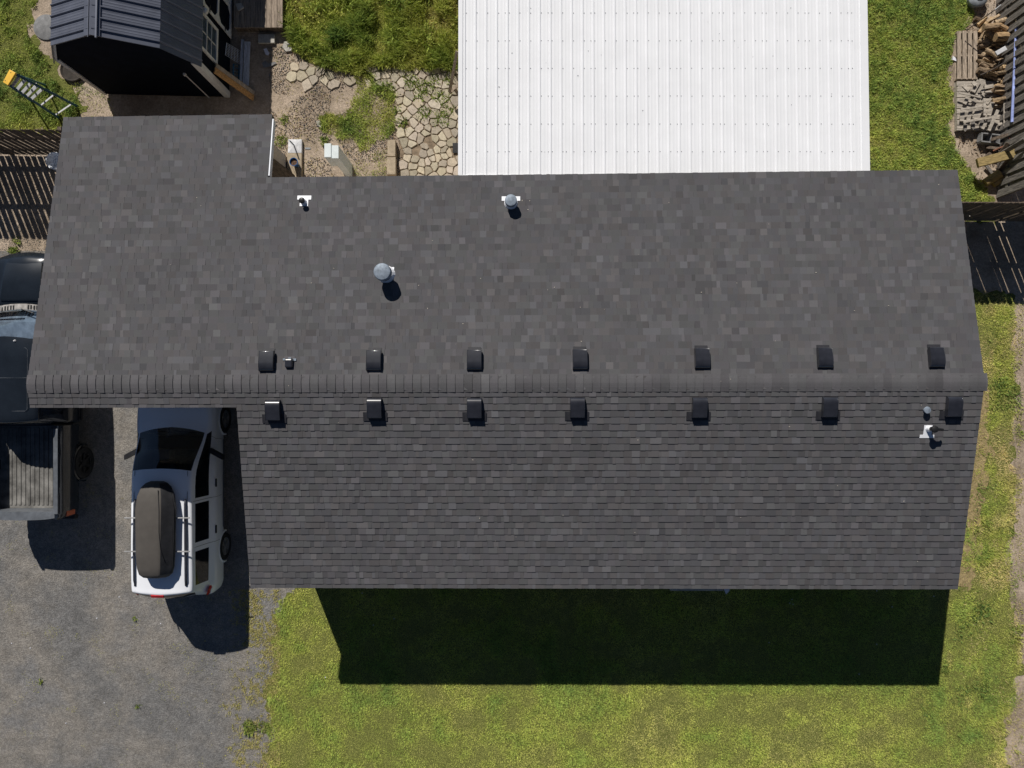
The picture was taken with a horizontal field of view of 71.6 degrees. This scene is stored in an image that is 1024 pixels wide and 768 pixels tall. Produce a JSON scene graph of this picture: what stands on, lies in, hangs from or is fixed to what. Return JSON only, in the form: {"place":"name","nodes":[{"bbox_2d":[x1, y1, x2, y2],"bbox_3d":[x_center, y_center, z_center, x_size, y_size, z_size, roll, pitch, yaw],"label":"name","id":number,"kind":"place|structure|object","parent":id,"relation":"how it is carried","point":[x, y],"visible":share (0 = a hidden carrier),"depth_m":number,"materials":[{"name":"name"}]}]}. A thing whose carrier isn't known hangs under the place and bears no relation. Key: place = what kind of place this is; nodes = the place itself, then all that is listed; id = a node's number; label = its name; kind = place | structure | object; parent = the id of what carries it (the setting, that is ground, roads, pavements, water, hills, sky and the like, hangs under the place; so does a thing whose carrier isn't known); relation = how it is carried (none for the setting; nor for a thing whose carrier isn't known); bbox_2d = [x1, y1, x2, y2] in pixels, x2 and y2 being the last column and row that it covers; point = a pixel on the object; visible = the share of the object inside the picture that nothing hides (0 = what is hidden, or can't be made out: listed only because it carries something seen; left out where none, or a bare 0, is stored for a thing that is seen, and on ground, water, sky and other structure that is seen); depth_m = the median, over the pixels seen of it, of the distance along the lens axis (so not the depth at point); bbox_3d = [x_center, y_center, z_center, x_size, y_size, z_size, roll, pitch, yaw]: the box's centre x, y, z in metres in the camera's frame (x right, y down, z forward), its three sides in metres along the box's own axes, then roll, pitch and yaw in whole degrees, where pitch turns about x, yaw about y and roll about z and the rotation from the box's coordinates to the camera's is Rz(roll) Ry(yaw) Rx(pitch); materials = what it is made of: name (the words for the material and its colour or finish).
{"place":"outdoors","nodes":[
{"label":"outdoors","id":0,"kind":"place"},
{"bbox_2d":[45,152,58,169],"bbox_3d":[-11.467,-5.596,18.040,0.448,0.520,0.436,0,90,0],"label":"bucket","id":1,"kind":"object","parent":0,"point":[51,160],"visible":0.48,"depth_m":17.89,"materials":[{"name":"plastic"}]},
{"bbox_2d":[0,250,294,767],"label":"driveway","id":2,"kind":"structure","parent":0,"point":[203,669],"depth_m":18.30,"materials":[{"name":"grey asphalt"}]},
{"bbox_2d":[0,252,93,519],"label":"pickup truck","id":3,"kind":"object","parent":2,"relation":"on","point":[46,462],"visible":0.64,"depth_m":17.15,"materials":[{"name":"black paint"}]},
{"bbox_2d":[0,480,255,766],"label":"moss specks","id":4,"kind":"object","parent":2,"relation":"on","point":[135,635],"visible":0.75,"depth_m":18.29,"materials":[{"name":"green plant"}]},
{"bbox_2d":[124,407,230,598],"bbox_3d":[-8.225,2.580,17.386,2.380,1.828,5.280,0,90,0],"label":"white van","id":5,"kind":"object","parent":2,"relation":"on","point":[179,451],"visible":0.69,"depth_m":16.98,"materials":[{"name":"paint"}]},
{"bbox_2d":[135,481,175,577],"bbox_3d":[-8.225,3.365,16.331,0.890,0.258,2.230,0,90,0],"label":"roof box","id":6,"kind":"object","parent":5,"relation":"on","point":[155,525],"visible":1,"depth_m":16.25,"materials":[{"name":"plastic"}]},
{"bbox_2d":[176,589,280,767],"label":"dry tufts","id":7,"kind":"object","parent":2,"relation":"on","point":[253,616],"visible":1,"depth_m":18.28,"materials":[{"name":"beige plant"}]},
{"bbox_2d":[258,34,274,43],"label":"concrete slab","id":8,"kind":"structure","parent":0,"point":[266,38],"depth_m":18.22,"materials":[{"name":"grey concrete"}]},
{"bbox_2d":[366,65,457,175],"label":"patio path","id":9,"kind":"structure","parent":0,"point":[419,128],"depth_m":18.27,"materials":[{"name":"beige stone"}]},
{"bbox_2d":[448,51,457,95],"bbox_3d":[-1.274,-7.597,17.690,0.475,1.206,0.770,22,90,0],"label":"timber brace","id":10,"kind":"object","parent":9,"relation":"on","point":[451,89],"visible":0.71,"depth_m":17.53,"materials":[{"name":"brown wood"}]},
{"bbox_2d":[453,143,457,152],"bbox_3d":[-1.313,-6.070,18.258,0.426,0.016,0.261,0,90,0],"label":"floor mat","id":11,"kind":"object","parent":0,"point":[455,147],"visible":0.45,"depth_m":18.25,"materials":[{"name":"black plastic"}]},
{"bbox_2d":[0,0,1023,767],"bbox_3d":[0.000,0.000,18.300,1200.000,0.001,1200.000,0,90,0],"label":"ground","id":12,"kind":"structure","parent":0,"point":[996,254],"depth_m":18.30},
{"bbox_2d":[0,155,55,254],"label":"fence gravel","id":13,"kind":"structure","parent":12,"relation":"on","point":[25,201],"depth_m":18.29,"materials":[{"name":"gravel"}]},
{"bbox_2d":[0,127,61,154],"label":"picket fence","id":14,"kind":"object","parent":12,"relation":"on","point":[43,143],"visible":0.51,"depth_m":17.27,"materials":[{"name":"brown wood"}]},
{"bbox_2d":[33,14,50,39],"bbox_3d":[-11.989,-9.184,18.280,0.660,0.040,0.660,0,90,0],"label":"round slab","id":15,"kind":"object","parent":12,"relation":"on","point":[41,26],"depth_m":18.26,"materials":[{"name":"grey concrete"}]},
{"bbox_2d":[0,0,87,134],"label":"yard","id":16,"kind":"structure","parent":12,"relation":"on","point":[52,67],"depth_m":18.29,"materials":[{"name":"green plant"}]},
{"bbox_2d":[3,70,77,118],"bbox_3d":[-11.779,-7.215,17.389,1.083,1.834,0.593,33,90,0],"label":"stepladder","id":17,"kind":"object","parent":16,"relation":"on","point":[9,77],"visible":1,"depth_m":17.09,"materials":[{"name":"yellow plastic"}]},
{"bbox_2d":[54,74,113,116],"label":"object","id":18,"kind":"object","parent":16,"relation":"on","point":[90,91],"visible":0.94,"depth_m":18.27,"materials":[{"name":"green plant"}]},
{"bbox_2d":[60,65,81,82],"bbox_3d":[-11.288,-8.071,18.250,0.620,0.100,0.620,0,90,0],"label":"round tub","id":19,"kind":"object","parent":12,"relation":"on","point":[68,75],"visible":0.33,"depth_m":18.23,"materials":[{"name":"rubber"}]},
{"bbox_2d":[49,0,231,97],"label":"garden shed","id":20,"kind":"structure","parent":12,"relation":"on","point":[152,47],"depth_m":16.08,"materials":[{"name":"black"}]},
{"bbox_2d":[202,13,218,63],"bbox_3d":[-7.208,-8.232,16.895,0.034,0.950,0.880,1,90,0],"label":"window","id":21,"kind":"structure","parent":20,"relation":"in","point":[209,35],"depth_m":16.96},
{"bbox_2d":[203,0,231,38],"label":"door","id":22,"kind":"structure","parent":20,"relation":"in","point":[220,11],"depth_m":17.57,"materials":[{"name":"black"}]},
{"bbox_2d":[225,43,240,62],"bbox_3d":[-7.107,-8.421,18.089,0.226,0.435,0.338,3,90,0],"label":"wire rack","id":23,"kind":"object","parent":12,"relation":"on","point":[233,53],"visible":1,"depth_m":18.05,"materials":[{"name":"grey metal"}]},
{"bbox_2d":[214,68,253,100],"bbox_3d":[-6.913,-7.459,17.685,0.625,1.203,0.142,22,90,0],"label":"lumber board","id":24,"kind":"object","parent":12,"relation":"on","point":[231,82],"visible":1,"depth_m":17.63,"materials":[{"name":"brown wood"}]},
{"bbox_2d":[215,63,254,94],"bbox_3d":[-6.887,-7.582,17.685,0.612,1.197,0.105,21,90,0],"label":"lumber board","id":25,"kind":"object","parent":12,"relation":"on","point":[234,78],"visible":1,"depth_m":17.63,"materials":[{"name":"brown wood"}]},
{"bbox_2d":[232,64,239,78],"bbox_3d":[-7.049,-7.991,18.150,0.060,0.330,0.477,2,90,0],"label":"crate frame","id":26,"kind":"object","parent":12,"relation":"on","point":[238,68],"visible":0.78,"depth_m":18.25,"materials":[{"name":"grey wood"}]},
{"bbox_2d":[239,39,243,80],"bbox_3d":[-6.950,-8.325,18.255,0.070,0.055,1.058,3,90,0],"label":"plank","id":27,"kind":"object","parent":12,"relation":"on","point":[241,59],"visible":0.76,"depth_m":18.24,"materials":[{"name":"grey wood"}]},
{"bbox_2d":[243,41,249,85],"bbox_3d":[-6.816,-8.233,18.235,0.150,0.094,1.095,4,90,0],"label":"plank","id":28,"kind":"object","parent":12,"relation":"on","point":[246,67],"visible":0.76,"depth_m":18.22,"materials":[{"name":"grey wood"}]},
{"bbox_2d":[234,0,284,31],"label":"wooden ramp","id":29,"kind":"structure","parent":12,"relation":"on","point":[259,16],"depth_m":18.05,"materials":[{"name":"brown wood"}]},
{"bbox_2d":[236,3,243,10],"bbox_3d":[-6.907,-9.584,18.022,0.167,0.044,0.187,-21,90,0],"label":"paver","id":30,"kind":"object","parent":29,"relation":"on","point":[239,6],"visible":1,"depth_m":18.00,"materials":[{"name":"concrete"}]},
{"bbox_2d":[262,61,275,75],"bbox_3d":[-6.296,-8.165,18.277,0.342,0.014,0.397,27,90,0],"label":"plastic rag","id":31,"kind":"object","parent":12,"relation":"on","point":[265,64],"visible":1,"depth_m":18.27,"materials":[{"name":"grey plastic"}]},
{"bbox_2d":[272,158,294,176],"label":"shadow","id":32,"kind":"object","parent":12,"relation":"on","point":[279,169],"visible":0.23,"depth_m":17.36},
{"bbox_2d":[282,41,291,51],"bbox_3d":[-5.761,-8.689,18.272,0.294,0.056,0.281,0,90,0],"label":"stepping stone","id":33,"kind":"object","parent":12,"relation":"on","point":[286,48],"visible":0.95,"depth_m":18.25,"materials":[{"name":"stone"}]},
{"bbox_2d":[287,153,302,176],"bbox_3d":[-5.579,-5.476,18.250,0.369,0.100,0.889,0,90,0],"label":"concrete strip","id":34,"kind":"object","parent":12,"relation":"on","point":[299,169],"visible":0.51,"depth_m":18.20,"materials":[{"name":"beige concrete"}]},
{"bbox_2d":[289,158,298,167],"bbox_3d":[-5.524,-5.620,18.075,0.216,0.250,0.214,0,90,0],"label":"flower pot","id":35,"kind":"object","parent":34,"relation":"on","point":[293,162],"visible":1,"depth_m":17.99,"materials":[{"name":"blue ceramic"}]},
{"bbox_2d":[288,139,302,153],"bbox_3d":[-5.569,-6.100,18.089,0.355,0.422,0.346,0,90,0],"label":"concrete cover","id":36,"kind":"object","parent":12,"relation":"on","point":[295,145],"visible":1,"depth_m":18.19,"materials":[{"name":"concrete"}]},
{"bbox_2d":[286,62,356,91],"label":"stepping path","id":37,"kind":"structure","parent":12,"relation":"on","point":[300,76],"depth_m":18.27,"materials":[{"name":"beige stone"}]},
{"bbox_2d":[269,45,405,176],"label":"gravel","id":38,"kind":"structure","parent":12,"relation":"on","point":[283,52],"depth_m":18.29,"materials":[{"name":"beige gravel"}]},
{"bbox_2d":[324,143,351,175],"bbox_3d":[-4.279,-5.523,17.555,0.335,1.490,0.350,0,90,0],"label":"utility box","id":39,"kind":"object","parent":12,"relation":"on","point":[334,155],"visible":0.94,"depth_m":17.05,"materials":[{"name":"metal"}]},
{"bbox_2d":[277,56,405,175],"bbox_3d":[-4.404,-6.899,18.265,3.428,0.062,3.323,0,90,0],"label":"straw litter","id":40,"kind":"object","parent":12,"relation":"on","point":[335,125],"visible":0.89,"depth_m":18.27,"materials":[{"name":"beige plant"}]},
{"bbox_2d":[316,69,397,152],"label":"patch weeds","id":41,"kind":"object","parent":12,"relation":"on","point":[351,116],"visible":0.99,"depth_m":18.25,"materials":[{"name":"green plant"}]},
{"bbox_2d":[353,148,386,175],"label":"sparse weeds","id":42,"kind":"object","parent":12,"relation":"on","point":[358,174],"visible":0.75,"depth_m":18.27,"materials":[{"name":"green plant"}]},
{"bbox_2d":[283,0,457,74],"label":"back yard","id":43,"kind":"structure","parent":12,"relation":"on","point":[371,30],"depth_m":18.29,"materials":[{"name":"green plant"}]},
{"bbox_2d":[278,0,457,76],"bbox_3d":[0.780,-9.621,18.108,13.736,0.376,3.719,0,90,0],"label":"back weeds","id":44,"kind":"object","parent":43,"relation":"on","point":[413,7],"visible":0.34,"depth_m":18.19,"materials":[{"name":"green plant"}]},
{"bbox_2d":[458,0,869,174],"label":"patio cover","id":45,"kind":"object","parent":43,"relation":"on","point":[609,86],"visible":1,"depth_m":15.64,"materials":[{"name":"white metal"}]},
{"bbox_2d":[387,157,396,175],"bbox_3d":[-3.077,-5.559,18.190,0.226,0.220,0.442,0,90,0],"label":"concrete block","id":46,"kind":"object","parent":12,"relation":"on","point":[391,166],"depth_m":18.08,"materials":[{"name":"beige concrete"}]},
{"bbox_2d":[388,140,396,157],"bbox_3d":[-3.075,-6.017,18.200,0.201,0.200,0.422,0,90,0],"label":"concrete block","id":47,"kind":"object","parent":12,"relation":"on","point":[392,148],"depth_m":18.10,"materials":[{"name":"beige concrete"}]},
{"bbox_2d":[26,114,987,588],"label":"house","id":48,"kind":"structure","parent":12,"relation":"on","point":[710,380],"depth_m":15.03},
{"bbox_2d":[8,71,1016,737],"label":"weed clumps","id":49,"kind":"object","parent":12,"relation":"on","point":[248,731],"visible":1,"depth_m":18.26,"materials":[{"name":"green plant"}]},
{"bbox_2d":[867,0,995,224],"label":"side yard","id":50,"kind":"structure","parent":12,"relation":"on","point":[891,116],"depth_m":18.29,"materials":[{"name":"green plant"}]},
{"bbox_2d":[954,31,976,80],"bbox_3d":[11.652,-8.418,18.232,0.518,0.135,1.246,0,90,0],"label":"pallet","id":51,"kind":"object","parent":12,"relation":"on","point":[964,71],"visible":0.99,"depth_m":18.16,"materials":[{"name":"brown wood"}]},
{"bbox_2d":[954,0,997,191],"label":"bark litter","id":52,"kind":"object","parent":12,"relation":"on","point":[971,86],"visible":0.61,"depth_m":18.27,"materials":[{"name":"brown plant"}]},
{"bbox_2d":[966,0,986,8],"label":"round bin","id":53,"kind":"object","parent":12,"relation":"on","point":[974,4],"visible":1,"depth_m":18.09,"materials":[{"name":"grey metal"}]},
{"bbox_2d":[954,81,1001,131],"bbox_3d":[12.056,-7.122,18.232,1.346,0.135,1.255,0,90,0],"label":"pallet","id":54,"kind":"object","parent":12,"relation":"on","point":[958,98],"visible":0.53,"depth_m":18.16,"materials":[{"name":"brown wood"}]},
{"bbox_2d":[972,108,982,118],"bbox_3d":[11.868,-6.893,18.096,0.173,0.037,0.303,18,90,0],"label":"picket offcut","id":55,"kind":"object","parent":54,"relation":"on","point":[977,113],"visible":1,"depth_m":18.09,"materials":[{"name":"brown wood"}]},
{"bbox_2d":[983,98,985,115],"bbox_3d":[12.017,-7.047,18.052,0.063,0.024,0.439,-1,90,0],"label":"picket offcut","id":56,"kind":"object","parent":55,"relation":"on","point":[984,107],"visible":1,"depth_m":18.04,"materials":[{"name":"brown wood"}]},
{"bbox_2d":[960,105,983,109],"bbox_3d":[11.672,-7.003,18.002,0.594,0.025,0.048,-8,90,0],"label":"picket offcut","id":57,"kind":"object","parent":56,"relation":"on","point":[974,107],"visible":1,"depth_m":17.99,"materials":[{"name":"brown wood"}]},
{"bbox_2d":[963,116,992,122],"bbox_3d":[11.842,-6.708,17.996,0.804,0.037,0.057,-9,90,0],"label":"picket offcut","id":58,"kind":"object","parent":54,"relation":"on","point":[978,119],"visible":1,"depth_m":17.99,"materials":[{"name":"brown wood"}]},
{"bbox_2d":[987,109,999,130],"bbox_3d":[12.171,-6.667,17.950,0.078,0.028,0.567,23,90,0],"label":"picket offcut","id":59,"kind":"object","parent":58,"relation":"on","point":[993,120],"visible":1,"depth_m":17.94,"materials":[{"name":"brown wood"}]},
{"bbox_2d":[974,79,984,95],"bbox_3d":[11.927,-7.558,18.096,0.150,0.036,0.423,17,90,0],"label":"picket offcut","id":60,"kind":"object","parent":54,"relation":"on","point":[979,89],"visible":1,"depth_m":18.09,"materials":[{"name":"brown wood"}]},
{"bbox_2d":[971,79,980,92],"bbox_3d":[11.797,-7.572,18.047,0.109,0.034,0.324,27,90,0],"label":"picket offcut","id":61,"kind":"object","parent":60,"relation":"on","point":[975,87],"visible":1,"depth_m":18.04,"materials":[{"name":"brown wood"}]},
{"bbox_2d":[987,102,994,115],"bbox_3d":[12.172,-6.998,18.051,0.104,0.027,0.352,15,90,0],"label":"picket offcut","id":62,"kind":"object","parent":54,"relation":"on","point":[990,109],"visible":1,"depth_m":18.04,"materials":[{"name":"brown wood"}]},
{"bbox_2d":[966,4,1000,30],"bbox_3d":[11.724,-9.099,17.648,0.504,0.718,0.039,-35,90,0],"label":"garden stake","id":63,"kind":"object","parent":12,"relation":"on","point":[984,17],"visible":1,"depth_m":17.61,"materials":[{"name":"wood"}]},
{"bbox_2d":[977,132,999,145],"bbox_3d":[12.218,-6.273,18.200,0.506,0.190,0.246,7,90,0],"label":"cinder block","id":64,"kind":"object","parent":12,"relation":"on","point":[987,141],"depth_m":18.15,"materials":[{"name":"grey concrete"}]},
{"bbox_2d":[991,133,1010,140],"bbox_3d":[12.371,-6.253,17.940,0.364,0.296,0.080,-11,90,0],"label":"scrap board","id":65,"kind":"object","parent":64,"relation":"on","point":[999,137],"visible":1,"depth_m":17.95,"materials":[{"name":"wood"}]},
{"bbox_2d":[961,294,1023,765],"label":"dry straw","id":66,"kind":"object","parent":12,"relation":"on","point":[994,501],"visible":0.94,"depth_m":18.28,"materials":[{"name":"beige plant"}]},
{"bbox_2d":[982,170,1002,185],"bbox_3d":[12.279,-5.260,18.140,0.435,0.329,0.220,-35,90,0],"label":"half log","id":67,"kind":"object","parent":12,"relation":"on","point":[993,177],"visible":1,"depth_m":18.07,"materials":[{"name":"brown wood"}]},
{"bbox_2d":[998,159,1010,170],"bbox_3d":[12.439,-5.540,17.950,0.120,0.508,0.231,-18,90,0],"label":"scrap board","id":68,"kind":"object","parent":67,"relation":"on","point":[1003,165],"visible":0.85,"depth_m":17.93,"materials":[{"name":"brown wood"}]},
{"bbox_2d":[975,149,1016,167],"bbox_3d":[12.140,-5.660,17.790,0.874,0.342,0.220,-13,90,0],"label":"treated timber","id":69,"kind":"object","parent":68,"relation":"on","point":[993,158],"visible":0.99,"depth_m":17.75,"materials":[{"name":"brown wood"}]},
{"bbox_2d":[1001,138,1023,151],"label":"scrap board","id":70,"kind":"object","parent":69,"relation":"on","point":[1015,145],"visible":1,"depth_m":17.40,"materials":[{"name":"brown wood"}]},
{"bbox_2d":[962,201,1023,220],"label":"picket fence","id":71,"kind":"object","parent":12,"relation":"on","point":[983,211],"visible":0.47,"depth_m":17.17,"materials":[{"name":"brown wood"}]},
{"bbox_2d":[991,176,1004,186],"bbox_3d":[12.453,-5.196,18.175,0.317,0.235,0.170,-35,90,0],"label":"half log","id":72,"kind":"object","parent":12,"relation":"on","point":[996,183],"visible":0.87,"depth_m":18.12,"materials":[{"name":"brown wood"}]},
{"bbox_2d":[994,211,1023,221],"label":"picket fence","id":73,"kind":"object","parent":12,"relation":"on","point":[1018,217],"visible":0.88,"depth_m":17.93,"materials":[{"name":"brown wood"}]},
{"bbox_2d":[995,0,1023,197],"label":"picket fence","id":74,"kind":"object","parent":12,"relation":"on","point":[1012,172],"visible":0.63,"depth_m":17.70,"materials":[{"name":"brown wood"}]},
{"bbox_2d":[980,51,1023,75],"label":"long branch","id":75,"kind":"object","parent":74,"relation":"attached to","point":[1000,64],"visible":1,"depth_m":17.63,"materials":[{"name":"brown wood"}]},
{"bbox_2d":[1010,17,1017,122],"bbox_3d":[12.484,-7.817,17.640,0.066,0.144,2.592,1,90,0],"label":"blue pole","id":76,"kind":"object","parent":74,"relation":"attached to","point":[1013,88],"visible":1,"depth_m":17.63,"materials":[{"name":"blue metal"}]},
{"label":"firewood log","id":77,"kind":"object","parent":12,"relation":"on","visible":0},
{"bbox_2d":[976,67,990,78],"bbox_3d":[12.051,-7.950,18.117,0.367,0.180,0.170,22,90,0],"label":"firewood log","id":78,"kind":"object","parent":77,"relation":"on","point":[980,70],"visible":0.88,"depth_m":18.07,"materials":[{"name":"brown wood"}]},
{"bbox_2d":[262,288,1023,767],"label":"lawn","id":79,"kind":"structure","parent":0,"point":[768,716],"depth_m":18.29,"materials":[{"name":"green plant"}]},
{"bbox_2d":[670,589,723,590],"bbox_3d":[4.563,4.695,18.225,1.700,0.150,1.191,0,90,0],"label":"front step","id":80,"kind":"object","parent":79,"relation":"on","point":[696,589],"visible":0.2,"depth_m":18.15,"materials":[{"name":"concrete"}]},
{"bbox_2d":[757,656,1012,767],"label":"lawn clover","id":81,"kind":"object","parent":79,"relation":"on","point":[902,707],"visible":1,"depth_m":18.28,"materials":[{"name":"green plant"}]},
{"bbox_2d":[955,390,995,591],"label":"dry verge","id":82,"kind":"structure","parent":79,"relation":"on","point":[980,481],"depth_m":18.29,"materials":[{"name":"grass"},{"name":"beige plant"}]},
{"bbox_2d":[937,294,1023,767],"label":"clover weeds","id":83,"kind":"object","parent":79,"relation":"on","point":[994,575],"visible":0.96,"depth_m":18.26,"materials":[{"name":"green plant"}]},
{"bbox_2d":[987,294,1023,767],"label":"path weeds","id":84,"kind":"object","parent":79,"relation":"on","point":[1016,480],"visible":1,"depth_m":18.27,"materials":[{"name":"green plant"}]},
{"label":"firewood log","id":85,"kind":"object","parent":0,"visible":0},
{"bbox_2d":[981,23,999,30],"bbox_3d":[12.050,-8.989,17.866,0.365,0.154,0.171,-4,90,0],"label":"firewood log","id":86,"kind":"object","parent":85,"relation":"on","point":[989,26],"visible":1,"depth_m":17.81,"materials":[{"name":"brown wood"}]},
{"bbox_2d":[999,23,1008,31],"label":"firewood log","id":87,"kind":"object","parent":85,"relation":"on","point":[1003,27],"visible":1,"depth_m":17.82,"materials":[{"name":"brown wood"}]},
{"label":"firewood log","id":88,"kind":"object","parent":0,"visible":0},
{"bbox_2d":[983,14,1000,23],"bbox_3d":[12.233,-9.296,18.096,0.383,0.200,0.086,-28,90,0],"label":"firewood log","id":89,"kind":"object","parent":88,"relation":"on","point":[994,17],"visible":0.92,"depth_m":18.07,"materials":[{"name":"brown wood"}]},
{"bbox_2d":[993,17,1007,22],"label":"firewood log","id":90,"kind":"object","parent":88,"relation":"on","point":[1002,20],"visible":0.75,"depth_m":17.95,"materials":[{"name":"brown wood"}]},
{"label":"firewood log","id":91,"kind":"object","parent":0,"visible":0},
{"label":"firewood log","id":92,"kind":"object","parent":91,"relation":"on","visible":0},
{"bbox_2d":[983,30,993,41],"bbox_3d":[12.148,-8.847,18.007,0.369,0.159,0.138,40,90,0],"label":"firewood log","id":93,"kind":"object","parent":92,"relation":"on","point":[989,34],"visible":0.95,"depth_m":17.97,"materials":[{"name":"brown wood"}]},
{"bbox_2d":[992,32,1011,41],"bbox_3d":[12.413,-8.740,17.883,0.486,0.208,0.218,0,90,0],"label":"firewood log","id":94,"kind":"object","parent":93,"relation":"on","point":[1001,36],"visible":0.86,"depth_m":17.81,"materials":[{"name":"brown wood"}]},
{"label":"firewood log","id":95,"kind":"object","parent":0,"visible":0},
{"bbox_2d":[990,42,1002,45],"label":"firewood log","id":96,"kind":"object","parent":95,"relation":"on","point":[996,43],"visible":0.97,"depth_m":18.06,"materials":[{"name":"brown wood"}]},
{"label":"firewood log","id":97,"kind":"object","parent":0,"visible":0},
{"bbox_2d":[977,43,988,48],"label":"firewood log","id":98,"kind":"object","parent":97,"relation":"on","point":[980,46],"visible":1,"depth_m":18.08,"materials":[{"name":"brown wood"}]},
{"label":"firewood log","id":99,"kind":"object","parent":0,"visible":0},
{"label":"firewood log","id":100,"kind":"object","parent":99,"relation":"on","visible":0},
{"bbox_2d":[985,48,999,58],"bbox_3d":[12.175,-8.376,17.994,0.364,0.123,0.092,36,90,0],"label":"firewood log","id":101,"kind":"object","parent":100,"relation":"on","point":[990,52],"visible":1,"depth_m":17.98,"materials":[{"name":"brown wood"}]},
{"bbox_2d":[994,46,1006,55],"bbox_3d":[12.284,-8.370,17.840,0.294,0.050,0.110,-30,90,0],"label":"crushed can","id":102,"kind":"object","parent":101,"relation":"on","point":[1001,50],"visible":1,"depth_m":17.82,"materials":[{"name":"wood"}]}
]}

